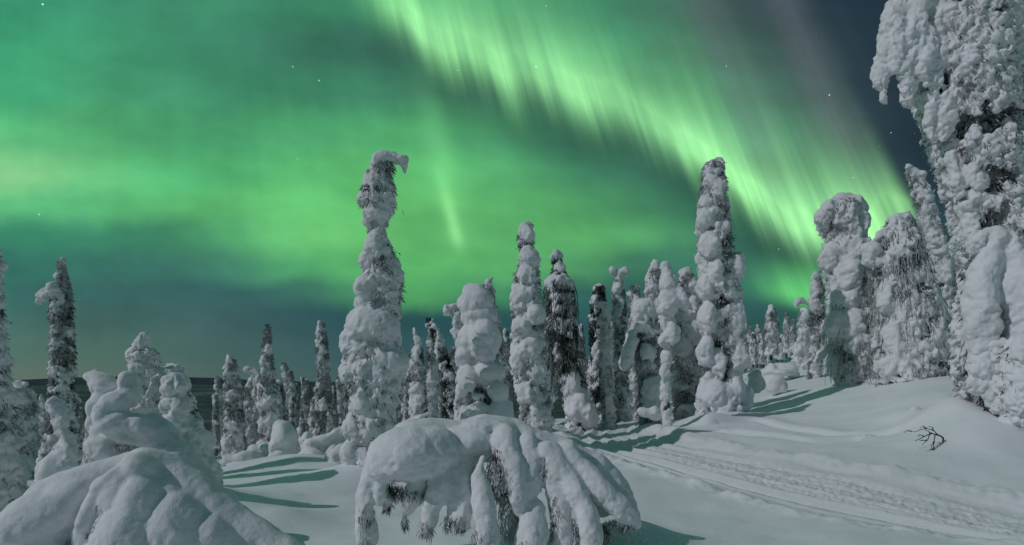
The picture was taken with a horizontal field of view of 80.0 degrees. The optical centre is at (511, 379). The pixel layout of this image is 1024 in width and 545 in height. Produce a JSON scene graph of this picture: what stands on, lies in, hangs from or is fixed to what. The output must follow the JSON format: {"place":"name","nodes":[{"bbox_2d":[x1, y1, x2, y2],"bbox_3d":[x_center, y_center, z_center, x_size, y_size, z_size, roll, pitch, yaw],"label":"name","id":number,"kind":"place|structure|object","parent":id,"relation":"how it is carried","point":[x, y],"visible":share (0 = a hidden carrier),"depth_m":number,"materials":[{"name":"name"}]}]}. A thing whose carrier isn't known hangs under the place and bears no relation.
{"place":"outdoors","nodes":[
{"label":"outdoors","id":0,"kind":"place"},
{"bbox_2d":[22,376,558,386],"bbox_3d":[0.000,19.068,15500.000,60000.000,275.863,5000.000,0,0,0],"label":"hills","id":1,"kind":"structure","parent":0,"point":[193,380],"depth_m":15248.26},
{"bbox_2d":[0,0,1023,381],"label":"sky","id":2,"kind":"structure","parent":0,"point":[196,168],"materials":[{"name":"green"}]},
{"bbox_2d":[26,359,1023,544],"bbox_3d":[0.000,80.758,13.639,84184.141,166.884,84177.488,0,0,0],"label":"ground","id":3,"kind":"structure","parent":0,"point":[306,499],"depth_m":9.22,"materials":[{"name":"white snow"}]},
{"bbox_2d":[0,250,32,511],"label":"spruce tree","id":4,"kind":"object","parent":3,"relation":"on","point":[15,475],"visible":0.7,"depth_m":8.56,"materials":[{"name":"white plant"}]},
{"bbox_2d":[12,378,41,477],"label":"spruce tree","id":5,"kind":"object","parent":3,"relation":"on","point":[27,401],"visible":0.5,"depth_m":14.38,"materials":[{"name":"white plant"}]},
{"bbox_2d":[36,394,48,444],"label":"spruce","id":6,"kind":"object","parent":3,"relation":"on","point":[42,402],"visible":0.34,"depth_m":17.90,"materials":[{"name":"grey plant"}]},
{"bbox_2d":[31,396,81,485],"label":"spruce sapling","id":7,"kind":"object","parent":3,"relation":"on","point":[63,454],"visible":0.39,"depth_m":8.54,"materials":[{"name":"white plant"}]},
{"bbox_2d":[32,257,83,481],"bbox_3d":[-9.643,-0.057,12.992,1.052,5.095,1.006,0,0,0],"label":"spruce tree","id":8,"kind":"object","parent":3,"relation":"on","point":[62,348],"visible":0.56,"depth_m":12.86,"materials":[{"name":"grey plant"}]},
{"bbox_2d":[78,407,84,454],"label":"spruce","id":9,"kind":"object","parent":3,"relation":"on","point":[82,426],"visible":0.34,"depth_m":25.96,"materials":[{"name":"grey plant"}]},
{"bbox_2d":[82,430,88,455],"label":"spruce","id":10,"kind":"object","parent":3,"relation":"on","point":[86,435],"visible":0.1,"depth_m":23.87,"materials":[{"name":"white plant"}]},
{"bbox_2d":[125,332,163,415],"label":"spruce tree","id":11,"kind":"object","parent":3,"relation":"on","point":[142,358],"visible":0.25,"depth_m":10.34,"materials":[{"name":"white plant"}]},
{"bbox_2d":[0,447,302,544],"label":"spruce tree","id":12,"kind":"object","parent":3,"relation":"on","point":[145,496],"visible":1,"depth_m":5.51,"materials":[{"name":"white plant"}]},
{"bbox_2d":[81,369,240,500],"bbox_3d":[-4.150,0.898,7.388,2.103,2.062,0.851,0,0,0],"label":"spruce tree","id":13,"kind":"object","parent":3,"relation":"on","point":[114,425],"visible":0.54,"depth_m":7.18,"materials":[{"name":"white plant"}]},
{"bbox_2d":[145,363,223,484],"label":"spruce tree","id":14,"kind":"object","parent":3,"relation":"on","point":[171,383],"visible":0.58,"depth_m":9.31,"materials":[{"name":"white plant"}]},
{"bbox_2d":[212,394,220,455],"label":"spruce","id":15,"kind":"object","parent":3,"relation":"on","point":[216,426],"visible":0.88,"depth_m":22.94,"materials":[{"name":"grey plant"}]},
{"bbox_2d":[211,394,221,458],"bbox_3d":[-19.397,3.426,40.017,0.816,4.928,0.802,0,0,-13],"label":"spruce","id":16,"kind":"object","parent":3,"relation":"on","point":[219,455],"visible":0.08,"depth_m":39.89,"materials":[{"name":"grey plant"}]},
{"bbox_2d":[212,376,223,450],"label":"spruce","id":17,"kind":"object","parent":3,"relation":"on","point":[217,386],"visible":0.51,"depth_m":26.90,"materials":[{"name":"grey plant"}]},
{"bbox_2d":[220,354,250,462],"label":"spruce tree","id":18,"kind":"object","parent":3,"relation":"on","point":[234,439],"visible":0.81,"depth_m":19.79,"materials":[{"name":"white plant"}]},
{"bbox_2d":[220,450,263,467],"bbox_3d":[-5.752,1.862,12.889,1.089,0.724,0.758,0,0,0],"label":"snow mound","id":19,"kind":"object","parent":3,"relation":"on","point":[245,455],"visible":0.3,"depth_m":12.84,"materials":[{"name":"white snow"}]},
{"bbox_2d":[242,377,255,443],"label":"spruce","id":20,"kind":"object","parent":3,"relation":"on","point":[248,400],"visible":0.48,"depth_m":24.71,"materials":[{"name":"white plant"}]},
{"bbox_2d":[243,366,259,444],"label":"spruce tree","id":21,"kind":"object","parent":3,"relation":"on","point":[253,372],"visible":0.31,"depth_m":20.52,"materials":[{"name":"white plant"}]},
{"bbox_2d":[247,442,268,456],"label":"snow mound","id":22,"kind":"object","parent":3,"relation":"on","point":[262,449],"visible":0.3,"depth_m":14.65,"materials":[{"name":"white snow"}]},
{"bbox_2d":[255,324,282,444],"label":"spruce tree","id":23,"kind":"object","parent":3,"relation":"on","point":[269,399],"visible":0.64,"depth_m":19.80,"materials":[{"name":"white plant"}]},
{"bbox_2d":[275,379,288,420],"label":"spruce","id":24,"kind":"object","parent":3,"relation":"on","point":[283,394],"visible":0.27,"depth_m":25.91,"materials":[{"name":"grey plant"}]},
{"bbox_2d":[267,419,299,456],"bbox_3d":[-5.412,1.530,14.477,0.661,1.168,0.753,0,0,26],"label":"snow mound","id":25,"kind":"object","parent":3,"relation":"on","point":[284,436],"visible":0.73,"depth_m":14.24,"materials":[{"name":"white snow"}]},
{"bbox_2d":[280,362,288,390],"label":"spruce","id":26,"kind":"object","parent":3,"relation":"on","point":[284,371],"visible":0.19,"depth_m":32.81,"materials":[{"name":"white plant"}]},
{"bbox_2d":[286,405,289,421],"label":"spruce","id":27,"kind":"object","parent":3,"relation":"on","point":[288,417],"visible":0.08,"depth_m":26.96,"materials":[{"name":"grey plant"}]},
{"bbox_2d":[285,370,297,431],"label":"spruce","id":28,"kind":"object","parent":3,"relation":"on","point":[290,388],"visible":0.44,"depth_m":29.89,"materials":[{"name":"grey plant"}]},
{"bbox_2d":[289,395,295,429],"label":"spruce","id":29,"kind":"object","parent":3,"relation":"on","point":[292,414],"visible":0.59,"depth_m":23.94,"materials":[{"name":"grey plant"}]},
{"bbox_2d":[294,383,300,426],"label":"spruce","id":30,"kind":"object","parent":3,"relation":"on","point":[298,397],"visible":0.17,"depth_m":33.93,"materials":[{"name":"grey plant"}]},
{"bbox_2d":[298,411,305,437],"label":"spruce","id":31,"kind":"object","parent":3,"relation":"on","point":[302,430],"visible":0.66,"depth_m":21.93,"materials":[{"name":"grey plant"}]},
{"bbox_2d":[299,377,305,411],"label":"spruce","id":32,"kind":"object","parent":3,"relation":"on","point":[302,379],"visible":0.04,"depth_m":30.95,"materials":[{"name":"grey plant"}]},
{"bbox_2d":[299,378,310,431],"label":"spruce","id":33,"kind":"object","parent":3,"relation":"on","point":[306,400],"visible":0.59,"depth_m":26.87,"materials":[{"name":"grey plant"}]},
{"bbox_2d":[298,431,311,449],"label":"snow mound","id":34,"kind":"object","parent":3,"relation":"on","point":[306,435],"visible":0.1,"depth_m":15.38,"materials":[{"name":"white snow"}]},
{"bbox_2d":[296,386,313,432],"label":"spruce tree","id":35,"kind":"object","parent":3,"relation":"on","point":[311,392],"visible":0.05,"depth_m":27.87,"materials":[{"name":"grey plant"}]},
{"bbox_2d":[307,396,315,436],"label":"spruce","id":36,"kind":"object","parent":3,"relation":"on","point":[310,419],"visible":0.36,"depth_m":24.80,"materials":[{"name":"white plant"}]},
{"bbox_2d":[296,426,346,454],"bbox_3d":[-4.293,1.610,13.646,1.562,1.116,0.980,0,0,0],"label":"snow mound","id":37,"kind":"object","parent":3,"relation":"on","point":[325,444],"visible":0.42,"depth_m":13.53,"materials":[{"name":"white snow"}]},
{"bbox_2d":[312,320,336,436],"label":"spruce tree","id":38,"kind":"object","parent":3,"relation":"on","point":[322,387],"visible":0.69,"depth_m":23.82,"materials":[{"name":"white plant"}]},
{"bbox_2d":[326,403,332,433],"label":"spruce","id":39,"kind":"object","parent":3,"relation":"on","point":[329,427],"visible":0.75,"depth_m":22.94,"materials":[{"name":"grey plant"}]},
{"bbox_2d":[324,443,342,464],"bbox_3d":[-3.609,1.615,12.599,0.575,0.604,0.388,0,0,0],"label":"snow mound","id":40,"kind":"object","parent":3,"relation":"on","point":[332,457],"visible":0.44,"depth_m":12.55,"materials":[{"name":"white snow"}]},
{"bbox_2d":[332,385,338,427],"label":"spruce","id":41,"kind":"object","parent":3,"relation":"on","point":[335,413],"visible":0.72,"depth_m":25.94,"materials":[{"name":"grey plant"}]},
{"bbox_2d":[333,373,344,423],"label":"spruce","id":42,"kind":"object","parent":3,"relation":"on","point":[340,394],"visible":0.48,"depth_m":26.88,"materials":[{"name":"white plant"}]},
{"bbox_2d":[339,412,343,426],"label":"spruce","id":43,"kind":"object","parent":3,"relation":"on","point":[341,418],"visible":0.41,"depth_m":21.96,"materials":[{"name":"grey plant"}]},
{"bbox_2d":[343,385,348,420],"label":"spruce","id":44,"kind":"object","parent":3,"relation":"on","point":[346,399],"visible":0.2,"depth_m":29.89,"materials":[{"name":"grey plant"}]},
{"bbox_2d":[82,391,613,429],"bbox_3d":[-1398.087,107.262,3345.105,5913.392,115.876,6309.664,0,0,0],"label":"forest","id":45,"kind":"object","parent":3,"relation":"on","point":[206,424],"visible":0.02,"depth_m":2639.80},
{"bbox_2d":[338,150,409,467],"bbox_3d":[-2.464,-1.080,11.023,1.302,6.105,1.284,0,0,0],"label":"spruce tree","id":46,"kind":"object","parent":3,"relation":"on","point":[373,367],"visible":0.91,"depth_m":10.69,"materials":[{"name":"white plant"}]},
{"bbox_2d":[400,376,405,420],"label":"spruce","id":47,"kind":"object","parent":3,"relation":"on","point":[402,409],"visible":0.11,"depth_m":32.83,"materials":[{"name":"grey plant"}]},
{"bbox_2d":[402,353,411,420],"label":"spruce","id":48,"kind":"object","parent":3,"relation":"on","point":[408,379],"visible":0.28,"depth_m":26.85,"materials":[{"name":"grey plant"}]},
{"bbox_2d":[404,388,409,419],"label":"spruce","id":49,"kind":"object","parent":3,"relation":"on","point":[406,414],"visible":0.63,"depth_m":23.95,"materials":[{"name":"grey plant"}]},
{"bbox_2d":[408,327,429,417],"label":"spruce tree","id":50,"kind":"object","parent":3,"relation":"on","point":[417,403],"visible":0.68,"depth_m":21.82,"materials":[{"name":"white plant"}]},
{"bbox_2d":[407,410,431,419],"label":"snow mound","id":51,"kind":"object","parent":3,"relation":"on","point":[423,414],"visible":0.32,"depth_m":14.97,"materials":[{"name":"white snow"}]},
{"bbox_2d":[424,328,440,417],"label":"spruce tree","id":52,"kind":"object","parent":3,"relation":"on","point":[432,380],"visible":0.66,"depth_m":22.86,"materials":[{"name":"grey plant"}]},
{"bbox_2d":[435,356,441,406],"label":"spruce","id":53,"kind":"object","parent":3,"relation":"on","point":[439,378],"visible":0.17,"depth_m":27.90,"materials":[{"name":"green plant"}]},
{"bbox_2d":[425,317,454,419],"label":"spruce tree","id":54,"kind":"object","parent":3,"relation":"on","point":[445,366],"visible":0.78,"depth_m":18.86,"materials":[{"name":"grey plant"}]},
{"bbox_2d":[438,390,443,417],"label":"spruce","id":55,"kind":"object","parent":3,"relation":"on","point":[440,406],"visible":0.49,"depth_m":23.92,"materials":[{"name":"grey plant"}]},
{"bbox_2d":[444,347,456,416],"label":"spruce","id":56,"kind":"object","parent":3,"relation":"on","point":[451,354],"visible":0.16,"depth_m":29.87,"materials":[{"name":"grey plant"}]},
{"bbox_2d":[443,303,467,419],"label":"spruce tree","id":57,"kind":"object","parent":3,"relation":"on","point":[452,311],"visible":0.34,"depth_m":17.43,"materials":[{"name":"white plant"}]},
{"bbox_2d":[455,283,513,419],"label":"spruce tree","id":58,"kind":"object","parent":3,"relation":"on","point":[481,374],"visible":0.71,"depth_m":12.16,"materials":[{"name":"white plant"}]},
{"bbox_2d":[483,277,506,383],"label":"spruce tree","id":59,"kind":"object","parent":3,"relation":"on","point":[489,287],"visible":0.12,"depth_m":17.43,"materials":[{"name":"white plant"}]},
{"bbox_2d":[355,414,641,544],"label":"spruce tree","id":60,"kind":"object","parent":3,"relation":"on","point":[589,487],"visible":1,"depth_m":5.31,"materials":[{"name":"white plant"}]},
{"bbox_2d":[502,328,512,404],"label":"spruce","id":61,"kind":"object","parent":3,"relation":"on","point":[506,348],"visible":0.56,"depth_m":23.90,"materials":[{"name":"grey plant"}]},
{"bbox_2d":[508,220,555,432],"bbox_3d":[0.514,-1.167,14.984,1.230,5.454,1.191,0,0,0],"label":"spruce tree","id":62,"kind":"object","parent":3,"relation":"on","point":[529,370],"visible":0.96,"depth_m":14.62,"materials":[{"name":"white plant"}]},
{"bbox_2d":[544,322,557,402],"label":"spruce","id":63,"kind":"object","parent":3,"relation":"on","point":[554,396],"visible":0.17,"depth_m":26.76,"materials":[{"name":"white plant"}]},
{"bbox_2d":[541,249,599,431],"bbox_3d":[1.609,-1.016,17.939,1.873,5.633,1.375,0,0,0],"label":"spruce tree","id":64,"kind":"object","parent":3,"relation":"on","point":[564,351],"visible":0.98,"depth_m":17.64,"materials":[{"name":"white plant"}]},
{"bbox_2d":[577,323,586,386],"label":"spruce","id":65,"kind":"object","parent":3,"relation":"on","point":[581,334],"visible":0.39,"depth_m":26.89,"materials":[{"name":"white plant"}]},
{"bbox_2d":[585,354,592,399],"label":"spruce","id":66,"kind":"object","parent":3,"relation":"on","point":[588,378],"visible":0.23,"depth_m":29.80,"materials":[{"name":"white plant"}]},
{"bbox_2d":[587,283,606,423],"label":"spruce tree","id":67,"kind":"object","parent":3,"relation":"on","point":[598,293],"visible":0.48,"depth_m":20.35,"materials":[{"name":"white plant"}]},
{"bbox_2d":[596,301,617,429],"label":"spruce tree","id":68,"kind":"object","parent":3,"relation":"on","point":[607,405],"visible":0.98,"depth_m":18.35,"materials":[{"name":"white plant"}]},
{"bbox_2d":[610,319,616,396],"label":"spruce","id":69,"kind":"object","parent":3,"relation":"on","point":[612,356],"visible":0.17,"depth_m":27.81,"materials":[{"name":"white plant"}]},
{"bbox_2d":[609,266,632,422],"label":"spruce tree","id":70,"kind":"object","parent":3,"relation":"on","point":[623,396],"visible":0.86,"depth_m":20.83,"materials":[{"name":"white plant"}]},
{"bbox_2d":[623,306,628,341],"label":"spruce","id":71,"kind":"object","parent":3,"relation":"on","point":[625,323],"visible":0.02,"depth_m":28.81,"materials":[{"name":"grey plant"}]},
{"bbox_2d":[626,284,640,419],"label":"spruce tree","id":72,"kind":"object","parent":3,"relation":"on","point":[633,293],"visible":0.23,"depth_m":22.81,"materials":[{"name":"white plant"}]},
{"bbox_2d":[619,259,661,426],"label":"spruce tree","id":73,"kind":"object","parent":3,"relation":"on","point":[642,335],"visible":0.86,"depth_m":16.23,"materials":[{"name":"white plant"}]},
{"bbox_2d":[637,406,661,420],"bbox_3d":[3.532,0.857,15.511,0.714,0.406,0.463,0,0,0],"label":"snow mound","id":74,"kind":"object","parent":3,"relation":"on","point":[653,413],"visible":0.96,"depth_m":15.38,"materials":[{"name":"white snow"}]},
{"bbox_2d":[658,331,675,400],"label":"spruce","id":75,"kind":"object","parent":3,"relation":"on","point":[672,371],"visible":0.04,"depth_m":23.57,"materials":[{"name":"white plant"}]},
{"bbox_2d":[656,261,689,431],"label":"spruce tree","id":76,"kind":"object","parent":3,"relation":"on","point":[672,298],"visible":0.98,"depth_m":14.07,"materials":[{"name":"white plant"}]},
{"bbox_2d":[671,267,702,418],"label":"spruce tree","id":77,"kind":"object","parent":3,"relation":"on","point":[687,375],"visible":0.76,"depth_m":16.87,"materials":[{"name":"white plant"}]},
{"bbox_2d":[693,157,754,414],"bbox_3d":[5.509,-2.264,15.986,1.554,7.140,1.584,0,0,0],"label":"spruce tree","id":78,"kind":"object","parent":3,"relation":"on","point":[722,355],"visible":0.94,"depth_m":15.57,"materials":[{"name":"white plant"}]},
{"bbox_2d":[742,323,746,370],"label":"spruce","id":79,"kind":"object","parent":3,"relation":"on","point":[744,338],"visible":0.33,"depth_m":43.93,"materials":[{"name":"white plant"}]},
{"bbox_2d":[745,341,749,370],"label":"spruce","id":80,"kind":"object","parent":3,"relation":"on","point":[748,366],"visible":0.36,"depth_m":37.94,"materials":[{"name":"grey plant"}]},
{"bbox_2d":[745,326,754,371],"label":"spruce","id":81,"kind":"object","parent":3,"relation":"on","point":[749,332],"visible":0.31,"depth_m":49.82,"materials":[{"name":"white plant"}]},
{"bbox_2d":[748,332,757,367],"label":"spruce","id":82,"kind":"object","parent":3,"relation":"on","point":[753,345],"visible":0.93,"depth_m":39.82,"materials":[{"name":"white plant"}]},
{"bbox_2d":[745,369,765,393],"bbox_3d":[7.372,0.050,18.406,0.581,0.735,0.504,0,0,0],"label":"snow mound","id":83,"kind":"object","parent":3,"relation":"on","point":[756,382],"visible":0.91,"depth_m":18.22,"materials":[{"name":"white snow"}]},
{"bbox_2d":[755,323,759,367],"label":"spruce","id":84,"kind":"object","parent":3,"relation":"on","point":[757,330],"visible":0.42,"depth_m":45.85,"materials":[{"name":"white plant"}]},
{"bbox_2d":[758,332,764,366],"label":"spruce","id":85,"kind":"object","parent":3,"relation":"on","point":[761,352],"visible":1,"depth_m":35.91,"materials":[{"name":"white plant"}]},
{"bbox_2d":[762,324,766,367],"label":"spruce","id":86,"kind":"object","parent":3,"relation":"on","point":[765,357],"visible":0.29,"depth_m":51.91,"materials":[{"name":"grey plant"}]},
{"bbox_2d":[765,355,771,365],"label":"spruce","id":87,"kind":"object","parent":3,"relation":"on","point":[768,360],"visible":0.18,"depth_m":57.74,"materials":[{"name":"white plant"}]},
{"bbox_2d":[763,304,779,359],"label":"spruce","id":88,"kind":"object","parent":3,"relation":"on","point":[771,337],"visible":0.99,"depth_m":43.68,"materials":[{"name":"white plant"}]},
{"bbox_2d":[764,374,787,394],"bbox_3d":[8.665,0.174,20.021,0.860,0.743,0.862,0,0,0],"label":"snow mound","id":89,"kind":"object","parent":3,"relation":"on","point":[776,384],"visible":0.84,"depth_m":19.67,"materials":[{"name":"white snow"}]},
{"bbox_2d":[773,323,780,362],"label":"spruce","id":90,"kind":"object","parent":3,"relation":"on","point":[776,357],"visible":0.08,"depth_m":53.86,"materials":[{"name":"grey plant"}]},
{"bbox_2d":[761,363,799,378],"bbox_3d":[10.511,-0.337,24.030,1.378,0.688,1.047,0,0,37],"label":"snow mound","id":91,"kind":"object","parent":3,"relation":"on","point":[790,370],"visible":0.88,"depth_m":23.73,"materials":[{"name":"white snow"}]},
{"bbox_2d":[777,334,785,361],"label":"spruce","id":92,"kind":"object","parent":3,"relation":"on","point":[781,355],"visible":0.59,"depth_m":49.85,"materials":[{"name":"white plant"}]},
{"bbox_2d":[781,311,789,357],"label":"spruce","id":93,"kind":"object","parent":3,"relation":"on","point":[785,337],"visible":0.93,"depth_m":45.87,"materials":[{"name":"white plant"}]},
{"bbox_2d":[553,419,1023,541],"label":"trail","id":94,"kind":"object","parent":3,"relation":"on","point":[872,494],"visible":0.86,"depth_m":8.63,"materials":[{"name":"white snow"}]},
{"bbox_2d":[788,319,795,354],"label":"spruce","id":95,"kind":"object","parent":3,"relation":"on","point":[792,336],"visible":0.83,"depth_m":39.90,"materials":[{"name":"white plant"}]},
{"bbox_2d":[789,307,811,370],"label":"spruce tree","id":96,"kind":"object","parent":3,"relation":"on","point":[799,357],"visible":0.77,"depth_m":26.75,"materials":[{"name":"white plant"}]},
{"bbox_2d":[793,271,826,379],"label":"spruce tree","id":97,"kind":"object","parent":3,"relation":"on","point":[815,303],"visible":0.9,"depth_m":22.36,"materials":[{"name":"white plant"}]},
{"bbox_2d":[813,192,873,385],"bbox_3d":[9.918,-2.513,17.943,2.082,5.990,1.781,0,0,0],"label":"spruce tree","id":98,"kind":"object","parent":3,"relation":"on","point":[842,221],"visible":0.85,"depth_m":17.49,"materials":[{"name":"white plant"}]},
{"bbox_2d":[860,210,951,386],"bbox_3d":[10.471,-2.008,16.238,2.519,4.926,2.224,0,0,0],"label":"spruce tree","id":99,"kind":"object","parent":3,"relation":"on","point":[909,328],"visible":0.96,"depth_m":15.68,"materials":[{"name":"white plant"}]},
{"bbox_2d":[910,406,920,410],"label":"snow mound","id":100,"kind":"object","parent":3,"relation":"on","point":[913,408],"visible":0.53,"depth_m":12.04,"materials":[{"name":"white snow"}]},
{"bbox_2d":[905,426,943,450],"bbox_3d":[6.490,0.988,9.489,0.818,0.546,0.205,0,0,-18],"label":"bare branch","id":101,"kind":"object","parent":3,"relation":"on","point":[933,442],"visible":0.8,"depth_m":9.46,"materials":[{"name":"brown plant"}]},
{"bbox_2d":[904,164,957,318],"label":"spruce tree","id":102,"kind":"object","parent":3,"relation":"on","point":[922,194],"visible":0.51,"depth_m":19.73,"materials":[{"name":"white plant"}]},
{"bbox_2d":[870,0,1023,414],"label":"spruce tree","id":103,"kind":"object","parent":3,"relation":"on","point":[956,67],"visible":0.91,"depth_m":10.13,"materials":[{"name":"white plant"}]},
{"bbox_2d":[990,333,1023,429],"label":"spruce tree","id":104,"kind":"object","parent":3,"relation":"on","point":[1007,382],"visible":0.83,"depth_m":9.67,"materials":[{"name":"white plant"}]}
]}

